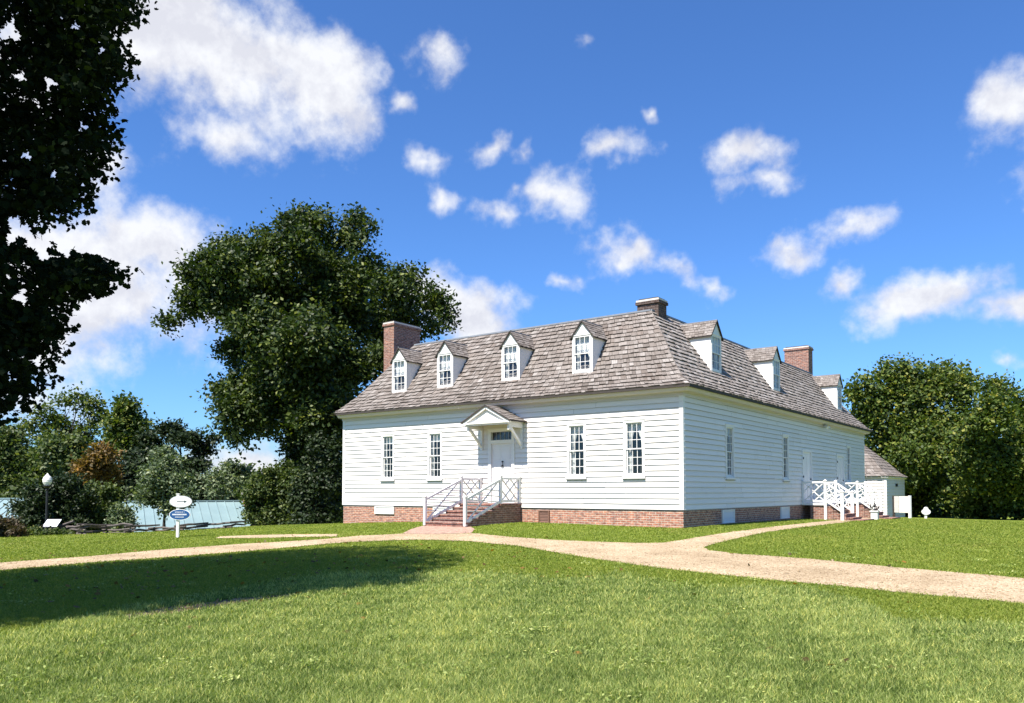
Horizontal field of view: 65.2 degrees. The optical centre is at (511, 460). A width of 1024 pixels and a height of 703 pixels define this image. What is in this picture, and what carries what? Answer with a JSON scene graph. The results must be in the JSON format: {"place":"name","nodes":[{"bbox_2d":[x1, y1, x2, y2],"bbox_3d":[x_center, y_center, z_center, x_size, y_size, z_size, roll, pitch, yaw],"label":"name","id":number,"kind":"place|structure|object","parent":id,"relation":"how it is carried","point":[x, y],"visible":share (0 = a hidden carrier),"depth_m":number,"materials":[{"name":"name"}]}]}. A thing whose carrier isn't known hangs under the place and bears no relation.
{"place":"outdoors","nodes":[
{"label":"outdoors","id":0,"kind":"place"},
{"bbox_2d":[217,534,337,537],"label":"side path","id":1,"kind":"structure","parent":0,"point":[282,535],"depth_m":25.39,"materials":[{"name":"beige gravel"}]},
{"bbox_2d":[0,518,1023,603],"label":"gravel path","id":2,"kind":"structure","parent":0,"point":[682,552],"depth_m":16.61,"materials":[{"name":"beige gravel"}]},
{"bbox_2d":[404,526,473,533],"bbox_3d":[-2.190,2.192,25.805,2.153,0.133,3.750,0,-2,3],"label":"brick apron","id":3,"kind":"object","parent":2,"relation":"on","point":[434,530],"visible":0.9,"depth_m":25.15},
{"bbox_2d":[0,514,1023,702],"bbox_3d":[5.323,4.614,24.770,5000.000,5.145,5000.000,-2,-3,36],"label":"ground","id":4,"kind":"structure","parent":0,"point":[914,517],"depth_m":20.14,"materials":[{"name":"green plant"}]},
{"bbox_2d":[0,498,23,523],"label":"metal roofed building","id":5,"kind":"structure","parent":4,"relation":"on","point":[2,507],"depth_m":43.04,"materials":[{"name":"white paint"}]},
{"bbox_2d":[0,513,29,536],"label":"shrub","id":6,"kind":"object","parent":4,"relation":"on","point":[11,526],"visible":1,"depth_m":29.81,"materials":[{"name":"brown plant"}]},
{"bbox_2d":[0,421,35,497],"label":"woodland tree","id":7,"kind":"object","parent":4,"relation":"on","point":[13,439],"visible":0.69,"depth_m":50.76,"materials":[{"name":"green plant"}]},
{"bbox_2d":[3,478,60,528],"bbox_3d":[-20.920,2.351,35.120,2.636,3.168,2.055,-2,-3,36],"label":"shrub","id":8,"kind":"object","parent":4,"relation":"on","point":[30,508],"visible":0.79,"depth_m":34.58,"materials":[{"name":"green plant"}]},
{"bbox_2d":[42,473,51,529],"bbox_3d":[-18.892,1.853,32.529,0.354,2.734,0.354,-2,-3,36],"label":"lamp post","id":9,"kind":"object","parent":4,"relation":"on","point":[47,480],"visible":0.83,"depth_m":32.48,"materials":[{"name":"black metal"}]},
{"bbox_2d":[7,429,89,490],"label":"woodland tree","id":10,"kind":"object","parent":4,"relation":"on","point":[49,456],"visible":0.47,"depth_m":48.88,"materials":[{"name":"green plant"}]},
{"bbox_2d":[26,524,78,535],"bbox_3d":[-18.095,2.843,31.305,2.661,0.731,1.069,0,-2,3],"label":"shrub","id":11,"kind":"object","parent":4,"relation":"on","point":[35,530],"visible":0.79,"depth_m":31.09,"materials":[{"name":"green plant"}]},
{"bbox_2d":[43,519,61,529],"bbox_3d":[-18.057,2.699,31.442,0.555,0.804,0.320,0,-2,0],"label":"information panel","id":12,"kind":"object","parent":4,"relation":"on","point":[52,522],"visible":0.63,"depth_m":31.46,"materials":[{"name":"white metal"}]},
{"bbox_2d":[12,381,112,446],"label":"woodland tree","id":13,"kind":"object","parent":4,"relation":"on","point":[59,424],"visible":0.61,"depth_m":60.12,"materials":[{"name":"green plant"}]},
{"bbox_2d":[43,469,104,530],"bbox_3d":[-19.612,2.203,35.553,2.679,3.744,2.451,-2,-3,36],"label":"shrub","id":14,"kind":"object","parent":4,"relation":"on","point":[74,500],"visible":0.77,"depth_m":35.36,"materials":[{"name":"green plant"}]},
{"bbox_2d":[0,0,158,425],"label":"foreground tree","id":15,"kind":"object","parent":4,"relation":"on","point":[79,69],"visible":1,"depth_m":9.93,"materials":[{"name":"green plant"}]},
{"bbox_2d":[64,440,126,486],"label":"autumn tree","id":16,"kind":"object","parent":4,"relation":"on","point":[97,461],"visible":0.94,"depth_m":43.94,"materials":[{"name":"orange plant"}]},
{"bbox_2d":[81,477,131,532],"bbox_3d":[-19.147,2.676,36.912,3.032,3.883,2.287,0,-2,12],"label":"shrub","id":17,"kind":"object","parent":4,"relation":"on","point":[109,494],"visible":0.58,"depth_m":36.65,"materials":[{"name":"green plant"}]},
{"bbox_2d":[104,500,140,531],"bbox_3d":[-16.724,2.654,34.372,1.538,2.040,1.384,1,-2,-15],"label":"shrub","id":18,"kind":"object","parent":4,"relation":"on","point":[123,512],"visible":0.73,"depth_m":34.17,"materials":[{"name":"green plant"}]},
{"bbox_2d":[94,390,162,458],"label":"woodland tree","id":19,"kind":"object","parent":4,"relation":"on","point":[124,423],"visible":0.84,"depth_m":55.55,"materials":[{"name":"green plant"}]},
{"bbox_2d":[45,520,245,533],"bbox_3d":[-14.683,2.675,32.570,8.010,0.610,2.890,1,-2,-29],"label":"split rail fence","id":20,"kind":"object","parent":4,"relation":"on","point":[103,527],"visible":0.91,"depth_m":31.98,"materials":[{"name":"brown wood"}]},
{"bbox_2d":[113,444,217,500],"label":"woodland tree","id":21,"kind":"object","parent":4,"relation":"on","point":[130,462],"visible":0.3,"depth_m":49.30,"materials":[{"name":"green plant"}]},
{"bbox_2d":[128,440,206,529],"bbox_3d":[-14.459,1.191,33.453,2.325,4.192,3.460,2,-3,-44],"label":"young tree","id":22,"kind":"object","parent":4,"relation":"on","point":[164,479],"visible":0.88,"depth_m":33.15,"materials":[{"name":"green plant"}]},
{"bbox_2d":[118,417,223,475],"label":"pine tree","id":23,"kind":"object","parent":4,"relation":"on","point":[177,434],"visible":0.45,"depth_m":53.56,"materials":[{"name":"green plant"}]},
{"bbox_2d":[169,493,191,536],"bbox_3d":[-11.077,1.926,26.816,0.764,1.674,0.132,0,-2,0],"label":"direction sign","id":24,"kind":"object","parent":4,"relation":"on","point":[178,502],"visible":0.99,"depth_m":26.77,"materials":[{"name":"white paint"}]},
{"bbox_2d":[122,500,262,531],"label":"metal roofed building","id":25,"kind":"structure","parent":4,"relation":"on","point":[214,511],"depth_m":43.55,"materials":[{"name":"white paint"}]},
{"bbox_2d":[127,594,292,618],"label":"grass","id":26,"kind":"structure","parent":4,"relation":"on","point":[227,601],"depth_m":10.89,"materials":[{"name":"green plant"}]},
{"bbox_2d":[196,456,261,499],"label":"thin tree","id":27,"kind":"object","parent":4,"relation":"on","point":[217,482],"visible":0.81,"depth_m":49.41,"materials":[{"name":"green plant"}]},
{"bbox_2d":[233,463,286,525],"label":"bush","id":28,"kind":"object","parent":4,"relation":"on","point":[258,490],"visible":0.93,"depth_m":41.88,"materials":[{"name":"green plant"}]},
{"bbox_2d":[263,458,300,524],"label":"bush","id":29,"kind":"object","parent":4,"relation":"on","point":[284,477],"visible":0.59,"depth_m":41.87,"materials":[{"name":"green plant"}]},
{"bbox_2d":[150,197,462,522],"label":"maple tree","id":30,"kind":"object","parent":4,"relation":"on","point":[306,369],"visible":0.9,"depth_m":43.73,"materials":[{"name":"green plant"}]},
{"bbox_2d":[279,428,342,524],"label":"bush","id":31,"kind":"object","parent":4,"relation":"on","point":[312,507],"visible":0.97,"depth_m":40.01,"materials":[{"name":"green plant"}]},
{"bbox_2d":[422,475,521,526],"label":"entrance steps","id":32,"kind":"structure","parent":4,"relation":"on","point":[466,514],"depth_m":27.60,"materials":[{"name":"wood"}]},
{"bbox_2d":[0,534,950,671],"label":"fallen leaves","id":33,"kind":"object","parent":4,"relation":"on","point":[313,561],"visible":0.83,"depth_m":14.17,"materials":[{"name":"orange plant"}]},
{"bbox_2d":[114,460,919,531],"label":"woods","id":34,"kind":"object","parent":4,"relation":"on","point":[339,520],"depth_m":95.31,"materials":[{"name":"green plant"}]},
{"bbox_2d":[331,297,872,527],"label":"clapboard house","id":35,"kind":"structure","parent":4,"relation":"on","point":[649,412],"depth_m":29.17,"materials":[{"name":"paint"}]},
{"bbox_2d":[380,433,406,481],"bbox_3d":[-4.854,-0.158,32.855,0.980,2.040,0.800,-2,-3,36],"label":"window","id":36,"kind":"structure","parent":35,"relation":"in","point":[387,440],"depth_m":32.77,"materials":[{"name":"white paint"}]},
{"bbox_2d":[426,430,442,481],"bbox_3d":[-2.788,-0.215,31.327,0.980,2.040,0.800,-2,-3,36],"label":"window","id":37,"kind":"structure","parent":35,"relation":"in","point":[435,438],"depth_m":31.23,"materials":[{"name":"white paint"}]},
{"bbox_2d":[487,427,514,502],"bbox_3d":[-0.372,0.184,29.145,1.240,2.760,0.170,-2,-3,36],"label":"front door","id":38,"kind":"structure","parent":35,"relation":"in","point":[501,441],"depth_m":29.19,"materials":[{"name":"white paint"}]},
{"bbox_2d":[566,422,586,479],"bbox_3d":[2.394,-0.358,27.497,0.990,2.040,0.800,-2,-3,36],"label":"window","id":39,"kind":"structure","parent":35,"relation":"in","point":[576,432],"depth_m":27.41,"materials":[{"name":"white paint"}]},
{"bbox_2d":[622,418,648,479],"bbox_3d":[4.151,-0.406,26.199,1.000,2.040,0.800,-2,-3,36],"label":"window","id":40,"kind":"structure","parent":35,"relation":"in","point":[633,429],"depth_m":26.12,"materials":[{"name":"white paint"}]},
{"bbox_2d":[725,424,735,480],"bbox_3d":[7.347,-0.332,28.198,0.800,2.040,1.020,-2,-3,36],"label":"window","id":41,"kind":"structure","parent":35,"relation":"in","point":[730,460],"depth_m":28.23,"materials":[{"name":"white paint"}]},
{"bbox_2d":[771,434,790,481],"bbox_3d":[10.975,-0.148,33.099,0.800,2.040,1.020,-2,-3,36],"label":"window","id":42,"kind":"structure","parent":35,"relation":"in","point":[785,442],"depth_m":33.13,"materials":[{"name":"white paint"}]},
{"bbox_2d":[802,449,812,499],"bbox_3d":[12.974,0.633,35.256,0.135,2.280,1.390,-2,-3,36],"label":"side door","id":43,"kind":"structure","parent":35,"relation":"in","point":[806,454],"depth_m":35.33,"materials":[{"name":"white paint"}]},
{"bbox_2d":[836,454,844,497],"bbox_3d":[16.244,0.798,39.675,0.135,2.280,1.390,-2,-3,36],"label":"side door","id":44,"kind":"structure","parent":35,"relation":"in","point":[840,478],"depth_m":39.75,"materials":[{"name":"white paint"}]},
{"bbox_2d":[846,445,851,482],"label":"window","id":45,"kind":"structure","parent":35,"relation":"in","point":[848,447],"depth_m":41.21,"materials":[{"name":"white paint"}]},
{"bbox_2d":[801,480,873,520],"bbox_3d":[14.026,1.938,34.497,2.528,2.255,1.821,-2,-3,36],"label":"side porch","id":46,"kind":"object","parent":4,"relation":"on","point":[824,509],"visible":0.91,"depth_m":34.16,"materials":[{"name":"wood"}]},
{"bbox_2d":[837,481,899,518],"bbox_3d":[17.279,2.102,38.891,2.528,2.255,1.821,-2,-3,36],"label":"side porch","id":47,"kind":"object","parent":4,"relation":"on","point":[862,509],"visible":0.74,"depth_m":38.39,"materials":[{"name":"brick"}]},
{"bbox_2d":[869,502,879,518],"bbox_3d":[16.310,2.291,36.011,0.388,0.864,0.360,-2,-3,36],"label":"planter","id":48,"kind":"object","parent":4,"relation":"on","point":[874,513],"visible":0.98,"depth_m":35.95,"materials":[{"name":"white paint"}]},
{"bbox_2d":[864,445,906,516],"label":"outbuilding","id":49,"kind":"structure","parent":4,"relation":"on","point":[885,477],"depth_m":48.85,"materials":[{"name":"paint"}]},
{"bbox_2d":[892,496,911,517],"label":"board screen","id":50,"kind":"object","parent":4,"relation":"on","point":[905,504],"visible":0.98,"depth_m":43.42,"materials":[{"name":"paint"}]},
{"bbox_2d":[842,352,985,516],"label":"broadleaf tree","id":51,"kind":"object","parent":4,"relation":"on","point":[908,436],"visible":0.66,"depth_m":56.79,"materials":[{"name":"green plant"}]},
{"bbox_2d":[921,507,930,517],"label":"stake sign","id":52,"kind":"object","parent":4,"relation":"on","point":[925,511],"visible":0.98,"depth_m":42.91,"materials":[{"name":"white paint"}]},
{"bbox_2d":[929,369,1023,519],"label":"broadleaf tree","id":53,"kind":"object","parent":4,"relation":"on","point":[987,482],"visible":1,"depth_m":50.05,"materials":[{"name":"green plant"}]},
{"bbox_2d":[0,0,1023,475],"label":"sky","id":54,"kind":"structure","parent":0,"point":[843,180],"materials":[{"name":"blue"}]}
]}

